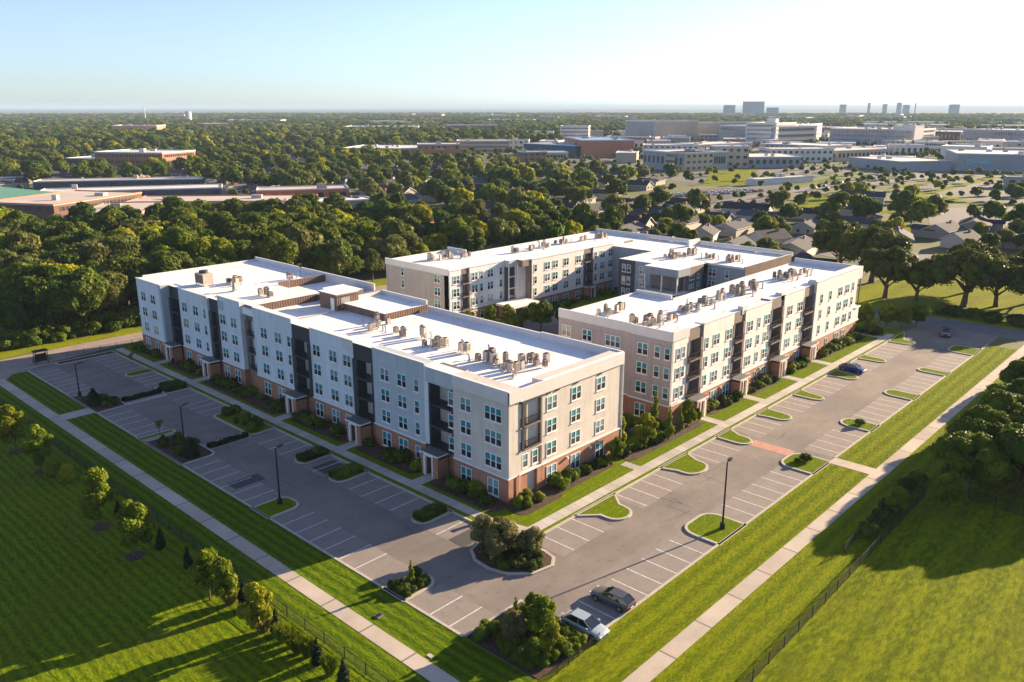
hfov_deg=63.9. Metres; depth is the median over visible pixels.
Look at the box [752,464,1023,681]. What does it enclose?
field
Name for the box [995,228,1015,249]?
broadleaf tree
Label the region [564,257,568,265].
window
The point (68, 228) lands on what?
broadleaf tree
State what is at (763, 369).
window
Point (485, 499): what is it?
shrub
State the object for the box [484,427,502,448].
window
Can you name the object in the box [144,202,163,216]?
broadleaf tree
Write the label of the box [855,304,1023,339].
street
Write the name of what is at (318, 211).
broadleaf tree
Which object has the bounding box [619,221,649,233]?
house
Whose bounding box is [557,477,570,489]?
shrub
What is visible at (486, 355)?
air conditioner
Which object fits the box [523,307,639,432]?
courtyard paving
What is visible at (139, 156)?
office building
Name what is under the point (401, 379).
window
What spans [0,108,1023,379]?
ground
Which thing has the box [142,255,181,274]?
broadleaf tree
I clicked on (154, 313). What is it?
window
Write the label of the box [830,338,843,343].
shrub
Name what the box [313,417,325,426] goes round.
shrub
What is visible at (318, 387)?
window
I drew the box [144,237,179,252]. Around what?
broadleaf tree
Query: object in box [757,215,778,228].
broadleaf tree
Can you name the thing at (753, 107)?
tower block
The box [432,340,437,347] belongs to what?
air conditioner
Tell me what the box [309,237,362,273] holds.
broadleaf tree
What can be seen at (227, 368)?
window
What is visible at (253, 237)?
broadleaf tree
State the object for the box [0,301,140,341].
undergrowth
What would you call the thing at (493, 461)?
window
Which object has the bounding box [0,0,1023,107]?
sky
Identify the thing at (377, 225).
broadleaf tree
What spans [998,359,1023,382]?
broadleaf tree
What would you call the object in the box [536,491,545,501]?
clipped shrub
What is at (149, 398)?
crosswalk slab
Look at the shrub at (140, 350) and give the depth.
159.54 m
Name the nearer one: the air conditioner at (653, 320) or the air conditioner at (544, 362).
the air conditioner at (544, 362)
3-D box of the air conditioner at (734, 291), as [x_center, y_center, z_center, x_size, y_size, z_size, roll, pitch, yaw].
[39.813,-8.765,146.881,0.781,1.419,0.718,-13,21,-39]
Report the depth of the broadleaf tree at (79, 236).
209.03 m
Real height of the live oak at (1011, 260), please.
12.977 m
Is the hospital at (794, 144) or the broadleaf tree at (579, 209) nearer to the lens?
the broadleaf tree at (579, 209)
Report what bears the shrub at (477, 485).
on the planting bed
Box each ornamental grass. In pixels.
[219,588,238,605]
[258,617,272,632]
[271,618,289,643]
[280,622,299,647]
[287,632,305,655]
[296,633,315,658]
[319,650,339,676]
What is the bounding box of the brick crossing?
[749,440,794,454]
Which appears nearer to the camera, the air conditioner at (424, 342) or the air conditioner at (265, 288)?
the air conditioner at (424, 342)
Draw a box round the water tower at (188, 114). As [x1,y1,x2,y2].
[184,111,191,119]
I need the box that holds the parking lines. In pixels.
[38,345,967,625]
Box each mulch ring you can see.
[7,449,22,454]
[33,469,44,474]
[91,522,111,530]
[124,551,144,560]
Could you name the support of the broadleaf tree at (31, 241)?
on the ground at (928, 246)
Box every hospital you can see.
[718,125,817,142]
[745,119,796,144]
[760,142,851,147]
[796,123,821,138]
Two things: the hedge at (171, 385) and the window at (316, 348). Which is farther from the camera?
the hedge at (171, 385)
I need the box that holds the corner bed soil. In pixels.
[467,602,592,679]
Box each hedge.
[121,388,161,401]
[159,378,186,391]
[206,431,248,447]
[295,445,328,461]
[328,460,363,480]
[412,501,446,521]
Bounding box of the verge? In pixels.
[0,228,656,358]
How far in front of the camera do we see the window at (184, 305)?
149.72 m
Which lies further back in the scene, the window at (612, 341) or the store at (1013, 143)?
the store at (1013, 143)
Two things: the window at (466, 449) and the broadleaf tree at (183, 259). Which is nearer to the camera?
the window at (466, 449)
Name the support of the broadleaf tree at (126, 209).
on the ground at (928, 246)
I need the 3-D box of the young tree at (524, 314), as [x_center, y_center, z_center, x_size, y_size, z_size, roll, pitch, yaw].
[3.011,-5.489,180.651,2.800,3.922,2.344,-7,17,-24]
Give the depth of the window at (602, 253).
208.01 m
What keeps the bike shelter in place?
on the road
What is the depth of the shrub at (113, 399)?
131.65 m
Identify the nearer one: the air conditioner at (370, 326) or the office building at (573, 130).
the air conditioner at (370, 326)
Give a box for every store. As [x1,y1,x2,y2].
[0,176,18,187]
[32,175,205,189]
[40,184,222,195]
[256,183,348,197]
[283,195,368,207]
[510,138,529,149]
[517,149,546,161]
[539,138,563,141]
[543,150,567,159]
[590,129,603,136]
[605,136,659,142]
[615,149,638,162]
[634,140,643,147]
[647,139,670,142]
[663,135,689,142]
[667,134,685,136]
[698,133,716,141]
[723,137,745,141]
[746,173,813,185]
[748,153,800,167]
[756,137,777,146]
[759,146,833,162]
[768,140,800,142]
[820,141,855,145]
[830,147,892,161]
[848,156,951,171]
[870,154,915,157]
[882,139,911,144]
[888,142,924,157]
[912,139,937,143]
[914,140,947,151]
[923,136,938,140]
[940,144,992,159]
[944,140,972,143]
[945,148,1023,171]
[955,142,990,144]
[972,139,1023,146]
[978,138,1004,139]
[992,146,1023,149]
[1003,141,1023,146]
[1003,173,1023,187]
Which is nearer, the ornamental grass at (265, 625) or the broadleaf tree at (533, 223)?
the ornamental grass at (265, 625)
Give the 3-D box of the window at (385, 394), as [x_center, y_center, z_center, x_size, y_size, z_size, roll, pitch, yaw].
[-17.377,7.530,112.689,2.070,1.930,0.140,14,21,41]
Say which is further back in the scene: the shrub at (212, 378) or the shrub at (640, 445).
the shrub at (212, 378)
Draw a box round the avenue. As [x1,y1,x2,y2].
[708,169,952,207]
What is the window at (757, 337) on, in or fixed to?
in the apartment building at (731, 344)
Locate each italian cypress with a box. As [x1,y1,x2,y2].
[113,499,120,516]
[155,526,165,549]
[182,546,193,569]
[237,579,250,603]
[270,608,282,637]
[309,637,322,666]
[335,656,350,681]
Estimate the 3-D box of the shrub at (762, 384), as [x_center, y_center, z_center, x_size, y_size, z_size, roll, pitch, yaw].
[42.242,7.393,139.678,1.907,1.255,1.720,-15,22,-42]
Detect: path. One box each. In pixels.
[0,379,459,681]
[622,345,1023,681]
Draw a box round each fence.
[0,399,390,681]
[32,338,142,362]
[549,632,599,677]
[625,421,645,437]
[741,488,925,681]
[844,468,918,552]
[968,489,1023,515]
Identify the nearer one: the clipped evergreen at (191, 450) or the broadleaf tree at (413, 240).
the clipped evergreen at (191, 450)
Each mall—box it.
[935,130,962,140]
[962,127,1023,139]
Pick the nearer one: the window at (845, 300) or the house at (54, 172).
the window at (845, 300)
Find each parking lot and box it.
[29,324,999,678]
[206,180,311,194]
[657,187,793,211]
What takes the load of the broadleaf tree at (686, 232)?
on the ground at (928, 246)
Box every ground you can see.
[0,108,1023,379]
[57,332,979,598]
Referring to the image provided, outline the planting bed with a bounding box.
[137,329,883,514]
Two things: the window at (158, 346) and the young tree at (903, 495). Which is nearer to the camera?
the young tree at (903, 495)
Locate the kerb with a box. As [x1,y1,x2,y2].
[25,331,987,636]
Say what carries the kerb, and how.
on the parking lot at (575, 576)
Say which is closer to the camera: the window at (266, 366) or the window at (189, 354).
the window at (266, 366)
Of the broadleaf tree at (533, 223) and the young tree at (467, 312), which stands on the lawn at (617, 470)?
the young tree at (467, 312)
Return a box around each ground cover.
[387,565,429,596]
[472,603,580,669]
[480,543,544,572]
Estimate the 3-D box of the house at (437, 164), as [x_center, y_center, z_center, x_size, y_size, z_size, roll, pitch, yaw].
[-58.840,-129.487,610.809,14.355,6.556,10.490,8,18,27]
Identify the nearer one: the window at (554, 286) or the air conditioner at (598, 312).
the air conditioner at (598, 312)
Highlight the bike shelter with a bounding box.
[31,348,48,364]
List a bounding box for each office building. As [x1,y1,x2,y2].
[65,154,94,162]
[94,148,195,170]
[456,139,509,152]
[560,124,589,142]
[625,119,679,135]
[643,143,698,149]
[643,148,728,171]
[650,120,698,141]
[664,149,713,171]
[668,141,752,152]
[697,121,745,140]
[709,144,749,167]
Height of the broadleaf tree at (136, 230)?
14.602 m
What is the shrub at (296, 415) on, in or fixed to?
on the planting bed
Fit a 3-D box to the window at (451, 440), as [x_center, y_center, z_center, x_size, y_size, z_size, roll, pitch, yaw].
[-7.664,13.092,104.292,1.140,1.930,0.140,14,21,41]
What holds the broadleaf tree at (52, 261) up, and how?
on the ground at (928, 246)
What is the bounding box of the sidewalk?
[115,333,893,532]
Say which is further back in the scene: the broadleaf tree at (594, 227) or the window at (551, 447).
the broadleaf tree at (594, 227)
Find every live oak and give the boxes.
[811,219,863,262]
[834,224,912,282]
[857,246,919,297]
[902,258,936,300]
[925,246,1009,306]
[947,240,1005,291]
[989,254,1023,306]
[1003,264,1023,295]
[1011,250,1023,262]
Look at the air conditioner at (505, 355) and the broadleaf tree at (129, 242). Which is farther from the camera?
the broadleaf tree at (129, 242)
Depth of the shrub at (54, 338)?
166.53 m
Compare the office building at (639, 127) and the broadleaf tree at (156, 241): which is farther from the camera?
the office building at (639, 127)
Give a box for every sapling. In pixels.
[155,419,163,433]
[311,443,318,452]
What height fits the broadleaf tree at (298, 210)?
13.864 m
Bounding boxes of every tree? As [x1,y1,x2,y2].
[0,219,24,231]
[0,226,11,233]
[0,233,7,249]
[0,249,22,262]
[0,251,44,270]
[0,261,28,296]
[0,263,70,319]
[0,296,46,329]
[0,404,27,451]
[1,210,36,222]
[5,229,40,251]
[10,245,32,254]
[20,219,42,230]
[21,424,54,470]
[26,221,46,233]
[33,217,48,224]
[34,249,50,258]
[36,225,54,241]
[38,235,65,249]
[39,235,74,251]
[41,221,79,238]
[43,258,62,264]
[46,215,63,222]
[47,219,62,226]
[47,243,84,265]
[52,263,84,273]
[62,266,109,322]
[66,214,95,229]
[68,201,95,216]
[68,210,94,221]
[68,228,103,245]
[71,237,114,265]
[73,221,93,231]
[77,466,118,526]
[83,260,101,269]
[89,269,128,311]
[93,204,128,233]
[95,253,150,304]
[99,233,146,257]
[104,225,130,236]
[109,228,136,236]
[109,249,135,258]
[113,219,126,229]
[113,499,156,555]
[117,205,144,217]
[122,217,146,229]
[124,293,136,302]
[126,210,142,219]
[131,224,164,233]
[131,255,150,302]
[137,229,162,248]
[141,244,176,262]
[142,214,160,221]
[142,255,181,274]
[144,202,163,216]
[144,220,164,228]
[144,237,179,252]
[151,249,193,268]
[157,199,197,221]
[158,226,193,247]
[159,223,198,237]
[164,214,207,229]
[168,206,195,221]
[176,243,189,252]
[185,256,215,268]
[186,547,218,600]
[187,236,237,262]
[194,206,208,218]
[194,226,214,237]
[200,211,235,236]
[202,202,223,212]
[207,255,228,264]
[208,556,237,606]
[220,220,240,237]
[221,200,248,217]
[223,222,254,239]
[228,239,252,257]
[233,229,259,245]
[234,211,268,222]
[235,582,273,635]
[237,248,255,260]
[239,213,278,231]
[248,199,266,212]
[248,222,274,239]
[253,230,299,264]
[254,198,282,213]
[262,204,281,213]
[267,213,292,224]
[267,221,303,265]
[268,208,285,215]
[278,198,307,212]
[282,224,323,267]
[284,212,298,217]
[289,211,315,221]
[290,208,318,217]
[291,193,319,202]
[292,195,312,208]
[298,219,311,226]
[304,231,325,269]
[307,206,324,216]
[307,217,340,271]
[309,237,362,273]
[312,201,328,212]
[320,212,339,220]
[324,208,352,217]
[324,239,352,274]
[329,200,352,213]
[332,220,345,226]
[336,225,354,237]
[337,213,352,223]
[342,231,363,247]
[344,221,377,249]
[346,212,358,217]
[346,219,377,233]
[349,244,362,271]
[353,201,378,222]
[356,210,375,221]
[360,217,380,231]
[361,249,384,280]
[362,236,375,252]
[368,234,410,262]
[372,199,396,219]
[377,230,382,237]
[380,217,394,229]
[380,218,414,239]
[381,205,405,218]
[381,218,405,227]
[398,213,421,234]
[399,233,424,247]
[405,204,432,224]
[406,560,415,581]
[407,243,430,254]
[414,200,432,221]
[419,222,437,238]
[422,233,447,251]
[433,210,464,229]
[439,217,466,247]
[450,209,459,215]
[451,225,486,252]
[459,199,489,222]
[461,213,478,224]
[464,310,475,316]
[468,220,490,240]
[468,514,502,543]
[483,305,496,320]
[483,528,505,557]
[485,217,520,246]
[490,202,507,218]
[493,515,503,522]
[496,518,519,549]
[498,208,530,244]
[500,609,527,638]
[501,304,514,316]
[504,313,523,327]
[513,218,531,243]
[513,597,518,610]
[515,526,545,550]
[520,307,528,322]
[524,591,534,609]
[525,209,550,227]
[525,226,538,241]
[526,593,557,634]
[528,217,540,227]
[528,300,553,331]
[532,232,538,240]
[536,219,564,239]
[539,620,564,652]
[543,209,566,224]
[555,204,571,220]
[555,305,571,319]
[561,220,582,236]
[571,201,598,219]
[573,211,598,231]
[585,225,599,231]
[598,222,610,229]
[599,205,624,230]
[607,436,626,460]
[620,400,626,441]
[624,413,635,432]
[633,412,658,441]
[648,229,662,234]
[650,391,661,429]
[656,217,672,234]
[657,223,667,234]
[663,406,674,439]
[667,222,683,235]
[675,406,684,431]
[676,227,698,238]
[679,399,697,426]
[693,408,703,422]
[700,236,713,246]
[740,241,754,251]
[752,219,770,229]
[756,237,780,252]
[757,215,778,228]
[766,245,783,255]
[774,223,792,233]
[858,302,876,323]
[878,302,898,326]
[885,486,909,516]
[896,303,913,327]
[911,302,928,326]
[929,431,1017,493]
[933,470,967,507]
[944,404,1012,436]
[963,238,975,244]
[971,387,1023,413]
[979,232,1001,246]
[985,378,1023,394]
[993,422,1023,491]
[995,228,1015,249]
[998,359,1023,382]
[1006,405,1023,424]
[1012,234,1021,250]
[1018,233,1023,244]
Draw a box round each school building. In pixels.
[0,190,141,219]
[94,201,161,213]
[125,194,317,203]
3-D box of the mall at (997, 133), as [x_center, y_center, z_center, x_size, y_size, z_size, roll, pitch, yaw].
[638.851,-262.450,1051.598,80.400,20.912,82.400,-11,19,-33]
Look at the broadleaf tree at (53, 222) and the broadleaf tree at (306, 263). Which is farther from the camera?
the broadleaf tree at (53, 222)
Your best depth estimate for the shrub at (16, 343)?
161.90 m
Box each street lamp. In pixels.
[74,362,82,395]
[180,402,188,454]
[275,444,282,503]
[720,457,732,529]
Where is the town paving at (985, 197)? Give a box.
[556,137,1023,202]
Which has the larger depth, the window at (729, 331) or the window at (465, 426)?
the window at (729, 331)
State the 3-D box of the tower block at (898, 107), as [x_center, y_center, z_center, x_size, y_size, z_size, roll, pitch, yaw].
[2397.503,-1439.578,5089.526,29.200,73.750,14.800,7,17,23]
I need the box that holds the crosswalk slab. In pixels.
[126,394,250,449]
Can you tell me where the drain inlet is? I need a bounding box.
[374,612,383,618]
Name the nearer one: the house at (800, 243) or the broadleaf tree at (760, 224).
the house at (800, 243)
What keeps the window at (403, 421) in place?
in the apartment building at (497, 433)
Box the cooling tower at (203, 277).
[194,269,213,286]
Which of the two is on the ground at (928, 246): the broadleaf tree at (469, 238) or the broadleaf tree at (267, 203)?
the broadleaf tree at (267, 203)
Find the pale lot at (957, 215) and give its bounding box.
[817,208,1013,261]
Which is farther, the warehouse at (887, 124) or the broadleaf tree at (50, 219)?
the warehouse at (887, 124)
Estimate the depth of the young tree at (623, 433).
114.56 m
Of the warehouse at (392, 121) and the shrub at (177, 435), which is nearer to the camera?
the shrub at (177, 435)
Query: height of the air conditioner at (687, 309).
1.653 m
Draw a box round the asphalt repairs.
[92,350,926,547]
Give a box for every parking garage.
[829,126,935,145]
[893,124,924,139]
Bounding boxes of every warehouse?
[111,124,165,130]
[158,114,184,115]
[197,123,228,128]
[227,119,285,122]
[344,125,418,127]
[344,144,444,154]
[369,120,406,122]
[411,114,444,115]
[417,141,459,157]
[446,123,497,129]
[540,116,558,118]
[822,126,863,131]
[856,116,905,117]
[858,121,950,123]
[862,123,947,126]
[936,127,966,129]
[981,124,1023,125]
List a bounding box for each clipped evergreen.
[87,387,101,407]
[183,438,199,459]
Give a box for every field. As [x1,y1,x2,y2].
[0,405,374,681]
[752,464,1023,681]
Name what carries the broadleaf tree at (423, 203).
on the ground at (928, 246)
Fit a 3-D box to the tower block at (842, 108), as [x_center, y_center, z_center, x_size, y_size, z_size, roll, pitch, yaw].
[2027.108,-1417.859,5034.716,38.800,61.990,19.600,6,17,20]
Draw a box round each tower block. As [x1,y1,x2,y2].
[723,105,735,112]
[742,101,764,113]
[766,107,778,113]
[839,104,846,112]
[882,104,887,112]
[896,102,901,112]
[902,105,909,113]
[948,104,959,113]
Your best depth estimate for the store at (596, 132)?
1214.61 m
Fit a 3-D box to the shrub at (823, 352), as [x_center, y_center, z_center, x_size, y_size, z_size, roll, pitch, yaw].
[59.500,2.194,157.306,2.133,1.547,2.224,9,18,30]
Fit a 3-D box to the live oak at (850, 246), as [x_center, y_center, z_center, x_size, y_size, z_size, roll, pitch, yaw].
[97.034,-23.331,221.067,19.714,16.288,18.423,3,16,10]
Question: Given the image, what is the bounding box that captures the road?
[0,217,736,379]
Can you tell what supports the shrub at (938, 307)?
on the park lawn at (901, 292)
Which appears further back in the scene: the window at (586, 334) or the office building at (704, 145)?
the office building at (704, 145)
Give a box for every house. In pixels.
[0,177,29,187]
[43,176,79,178]
[49,169,71,177]
[53,171,83,177]
[170,168,187,176]
[217,176,244,184]
[326,177,347,184]
[349,188,386,195]
[359,164,368,171]
[360,182,388,192]
[380,186,415,194]
[402,193,419,204]
[413,182,425,193]
[417,193,443,202]
[429,163,441,171]
[471,177,487,183]
[481,199,497,212]
[549,195,581,203]
[562,200,579,209]
[582,195,596,202]
[590,203,604,213]
[592,189,620,199]
[596,176,608,187]
[597,171,620,177]
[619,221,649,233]
[621,215,655,229]
[623,197,633,202]
[624,201,634,208]
[627,179,653,190]
[627,208,660,223]
[637,175,665,185]
[651,201,697,218]
[656,215,701,229]
[664,197,704,212]
[696,223,719,241]
[704,211,734,222]
[705,218,753,236]
[718,235,756,249]
[720,200,773,216]
[736,208,786,222]
[747,228,793,242]
[779,235,818,255]
[787,207,817,219]
[791,251,838,262]
[792,218,818,234]
[794,233,827,249]
[826,203,852,215]
[841,216,880,228]
[844,190,885,203]
[868,213,882,218]
[894,226,914,247]
[910,220,965,238]
[939,229,980,247]
[958,215,1005,234]
[999,232,1023,249]
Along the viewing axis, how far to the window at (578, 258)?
201.17 m
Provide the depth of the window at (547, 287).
194.46 m
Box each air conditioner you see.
[233,281,237,290]
[257,288,263,294]
[263,286,268,295]
[267,291,273,296]
[367,322,372,331]
[374,319,380,326]
[385,317,390,324]
[393,326,398,333]
[400,326,405,336]
[421,326,426,338]
[422,339,426,346]
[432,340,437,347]
[437,337,442,348]
[443,337,448,346]
[458,341,463,351]
[463,341,470,352]
[475,353,480,360]
[483,350,489,362]
[488,347,495,351]
[490,351,495,364]
[495,359,499,366]
[503,351,508,360]
[503,360,507,368]
[507,361,512,372]
[513,361,519,374]
[518,353,525,361]
[519,360,524,369]
[529,352,534,362]
[533,358,539,366]
[542,358,547,366]
[543,352,549,362]
[596,309,600,315]
[606,308,611,316]
[614,304,618,312]
[617,301,622,312]
[629,313,634,323]
[646,316,650,325]
[651,317,655,325]
[657,313,663,322]
[666,313,672,320]
[677,306,682,312]
[685,304,689,313]
[695,303,701,310]
[701,296,707,305]
[718,292,722,300]
[729,284,735,292]
[732,288,736,295]
[736,286,740,295]
[741,288,745,294]
[752,285,757,292]
[777,269,782,277]
[785,272,790,279]
[790,269,794,277]
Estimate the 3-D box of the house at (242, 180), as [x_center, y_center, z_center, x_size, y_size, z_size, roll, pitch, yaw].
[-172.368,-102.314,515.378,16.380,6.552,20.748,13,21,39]
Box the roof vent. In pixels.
[428,338,433,349]
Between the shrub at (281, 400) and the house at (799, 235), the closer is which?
the shrub at (281, 400)
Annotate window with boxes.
[140,291,145,301]
[142,306,147,316]
[144,321,149,332]
[146,337,151,349]
[150,294,155,305]
[152,310,157,320]
[154,325,159,335]
[155,341,160,352]
[181,301,187,312]
[183,317,188,328]
[185,333,190,344]
[186,350,192,359]
[192,305,198,316]
[194,321,200,333]
[196,338,202,349]
[197,354,202,365]
[202,308,206,319]
[204,325,207,335]
[206,341,209,352]
[219,313,226,325]
[221,330,227,342]
[223,347,229,359]
[224,364,230,377]
[230,317,236,329]
[232,334,238,346]
[233,351,240,363]
[235,369,241,383]
[260,327,267,339]
[261,344,268,357]
[263,362,270,375]
[264,381,271,396]
[274,331,281,344]
[275,349,282,362]
[277,368,284,381]
[278,386,284,397]
[286,335,290,348]
[288,354,292,366]
[289,372,293,385]
[312,343,320,357]
[313,363,321,377]
[315,382,323,396]
[316,401,324,418]
[328,349,337,363]
[330,368,338,383]
[331,388,339,402]
[332,408,340,422]
[342,353,351,368]
[343,373,352,388]
[345,393,353,408]
[380,367,389,382]
[381,388,390,403]
[382,409,391,424]
[382,430,391,446]
[396,373,406,389]
[397,394,407,410]
[398,415,408,431]
[399,437,408,448]
[413,378,419,393]
[414,400,419,414]
[415,421,420,436]
[415,445,420,458]
[434,274,439,283]
[434,287,440,296]
[435,299,440,307]
[447,391,452,406]
[448,413,453,429]
[448,436,453,451]
[453,275,459,284]
[453,288,459,297]
[453,300,459,310]
[459,396,471,413]
[460,419,471,436]
[460,441,471,459]
[461,465,471,480]
[471,271,477,280]
[471,284,477,293]
[472,296,478,305]
[483,404,501,424]
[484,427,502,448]
[484,451,502,471]
[487,269,493,277]
[487,281,492,289]
[487,293,493,302]
[487,476,499,497]
[522,452,528,469]
[532,448,538,464]
[544,273,549,281]
[544,285,549,293]
[545,261,549,269]
[546,394,557,411]
[546,416,557,434]
[546,439,556,457]
[546,462,556,483]
[552,260,557,268]
[552,271,557,279]
[552,283,557,291]
[561,324,571,337]
[563,269,568,277]
[563,280,568,288]
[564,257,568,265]
[570,428,580,446]
[570,451,579,468]
[571,384,581,401]
[571,406,580,424]
[575,277,580,285]
[575,290,580,298]
[576,255,580,263]
[576,266,580,274]
[582,329,591,342]
[595,396,605,413]
[595,418,604,434]
[595,440,603,457]
[596,375,605,391]
[599,261,604,269]
[599,272,603,279]
[600,250,604,258]
[604,334,620,348]
[608,248,612,256]
[608,259,612,267]
[621,264,625,271]
[621,287,624,295]
[626,264,630,272]
[626,276,629,284]
[634,380,645,394]
[634,401,644,416]
[635,361,646,375]
[636,341,647,356]
[638,278,645,287]
[639,266,646,275]
[652,365,659,378]
[652,384,657,397]
[653,346,659,358]
[661,387,668,400]
[662,367,669,380]
[664,348,670,361]
[674,387,677,399]
[675,367,679,380]
[676,348,680,361]
[679,384,682,397]
[680,365,684,378]
[681,346,685,359]
[688,283,693,292]
[702,374,706,386]
[703,355,707,368]
[705,337,708,349]
[707,280,715,287]
[708,268,715,276]
[710,369,717,383]
[710,389,715,399]
[711,351,718,364]
[713,332,719,346]
[722,383,728,396]
[723,364,729,377]
[724,270,728,278]
[724,346,730,359]
[725,328,732,341]
[744,354,750,367]
[746,337,751,349]
[747,319,753,332]
[753,370,756,382]
[754,351,757,362]
[755,334,759,345]
[757,317,760,328]
[760,365,765,373]
[761,347,767,359]
[762,330,768,342]
[764,313,770,325]
[784,337,789,348]
[785,321,791,332]
[787,305,792,316]
[793,349,798,361]
[794,333,799,344]
[796,316,801,328]
[797,301,802,312]
[835,316,839,326]
[836,301,841,311]
[838,286,842,296]
[840,328,844,338]
[841,313,846,323]
[843,298,847,308]
[845,283,849,293]
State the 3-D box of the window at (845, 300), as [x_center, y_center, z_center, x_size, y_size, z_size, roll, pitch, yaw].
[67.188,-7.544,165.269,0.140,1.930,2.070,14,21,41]
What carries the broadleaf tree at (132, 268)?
on the ground at (928, 246)
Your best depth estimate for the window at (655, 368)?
122.08 m
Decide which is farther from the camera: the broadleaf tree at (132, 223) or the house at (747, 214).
the house at (747, 214)
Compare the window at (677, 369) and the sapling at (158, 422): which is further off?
the window at (677, 369)
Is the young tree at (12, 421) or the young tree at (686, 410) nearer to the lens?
the young tree at (12, 421)
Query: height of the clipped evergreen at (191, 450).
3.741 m
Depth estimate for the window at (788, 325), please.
147.72 m
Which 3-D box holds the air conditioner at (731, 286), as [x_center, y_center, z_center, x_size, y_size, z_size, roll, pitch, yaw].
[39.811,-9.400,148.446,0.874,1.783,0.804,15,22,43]
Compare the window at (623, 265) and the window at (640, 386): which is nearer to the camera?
the window at (640, 386)
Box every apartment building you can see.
[135,257,624,502]
[385,228,792,317]
[558,258,862,424]
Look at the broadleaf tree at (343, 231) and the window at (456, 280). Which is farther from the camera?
the broadleaf tree at (343, 231)
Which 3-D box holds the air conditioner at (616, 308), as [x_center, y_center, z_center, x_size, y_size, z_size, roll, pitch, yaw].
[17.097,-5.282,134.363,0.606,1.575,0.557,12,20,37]
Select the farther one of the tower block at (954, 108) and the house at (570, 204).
the tower block at (954, 108)
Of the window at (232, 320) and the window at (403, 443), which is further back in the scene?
the window at (232, 320)
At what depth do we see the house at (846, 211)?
358.13 m
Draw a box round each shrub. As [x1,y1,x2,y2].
[0,339,11,350]
[9,340,21,348]
[18,333,31,346]
[19,334,40,346]
[39,332,51,342]
[42,458,61,477]
[49,333,59,342]
[52,325,70,336]
[54,332,67,341]
[56,462,76,482]
[69,331,78,338]
[75,328,85,336]
[79,321,101,334]
[81,395,88,401]
[99,393,108,401]
[101,319,121,330]
[101,400,111,406]
[108,396,120,403]
[122,319,135,326]
[136,318,141,325]
[138,345,144,352]
[152,352,161,357]
[156,437,168,447]
[171,431,182,439]
[172,439,182,445]
[173,444,183,454]
[183,362,191,368]
[183,437,200,445]
[186,365,193,371]
[195,369,201,374]
[210,373,220,380]
[214,378,224,386]
[220,379,228,386]
[221,406,234,415]
[224,380,236,388]
[230,404,240,412]
[233,416,239,423]
[236,387,242,394]
[241,411,251,418]
[241,418,249,424]
[242,388,252,396]
[246,421,258,430]
[250,417,263,425]
[260,394,267,399]
[266,398,273,404]
[269,402,277,409]
[273,397,284,402]
[274,403,284,410]
[291,411,303,420]
[303,415,317,425]
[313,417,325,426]
[332,426,343,434]
[334,433,341,437]
[363,437,375,446]
[380,446,395,454]
[382,450,393,460]
[388,455,397,463]
[394,452,403,461]
[398,447,411,460]
[409,458,422,470]
[445,477,460,489]
[454,486,466,494]
[459,479,470,490]
[467,486,477,496]
[468,480,484,490]
[470,491,475,498]
[478,490,486,496]
[478,494,493,504]
[511,495,523,509]
[522,487,535,500]
[523,495,532,507]
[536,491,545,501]
[546,473,562,486]
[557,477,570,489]
[562,467,578,480]
[565,300,572,305]
[574,643,580,653]
[579,463,592,473]
[580,468,588,474]
[580,634,587,645]
[597,457,609,465]
[605,288,612,294]
[623,450,630,456]
[631,442,642,449]
[641,440,646,449]
[651,438,659,443]
[655,430,665,441]
[707,398,718,407]
[707,402,716,409]
[717,394,724,402]
[721,397,732,404]
[731,390,743,397]
[734,395,739,400]
[752,380,759,388]
[758,381,765,388]
[760,376,771,383]
[772,375,779,380]
[789,361,800,369]
[789,363,796,373]
[797,356,808,362]
[798,361,804,367]
[799,453,812,461]
[817,349,828,356]
[826,342,837,349]
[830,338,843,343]
[840,336,853,343]
[849,332,859,338]
[854,322,864,330]
[854,418,865,424]
[855,334,863,339]
[856,521,880,538]
[866,516,884,527]
[868,326,882,333]
[870,508,890,522]
[878,495,903,513]
[878,507,893,516]
[891,489,913,501]
[893,483,909,490]
[896,476,916,489]
[907,471,928,487]
[931,301,948,313]
[945,304,964,316]
[965,307,985,319]
[982,311,1002,322]
[1005,314,1023,326]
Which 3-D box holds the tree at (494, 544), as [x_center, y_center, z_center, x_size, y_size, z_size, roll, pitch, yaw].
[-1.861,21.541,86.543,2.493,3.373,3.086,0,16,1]
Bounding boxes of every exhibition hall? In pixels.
[524,141,579,156]
[567,136,634,156]
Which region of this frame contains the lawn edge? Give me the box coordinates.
[533,643,661,681]
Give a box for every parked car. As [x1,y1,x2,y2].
[560,608,609,640]
[589,585,636,612]
[839,361,866,373]
[940,327,951,336]
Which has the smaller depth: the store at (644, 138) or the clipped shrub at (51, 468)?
the clipped shrub at (51, 468)
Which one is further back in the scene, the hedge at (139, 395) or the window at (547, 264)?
the window at (547, 264)
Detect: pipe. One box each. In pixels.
[298,310,350,318]
[440,362,468,371]
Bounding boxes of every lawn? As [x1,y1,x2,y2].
[0,371,534,681]
[110,290,905,533]
[590,345,1023,681]
[698,157,997,237]
[855,275,1023,330]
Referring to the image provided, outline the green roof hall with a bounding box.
[0,187,52,198]
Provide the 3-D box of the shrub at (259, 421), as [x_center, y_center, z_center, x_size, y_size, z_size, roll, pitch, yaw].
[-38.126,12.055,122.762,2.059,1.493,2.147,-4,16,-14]

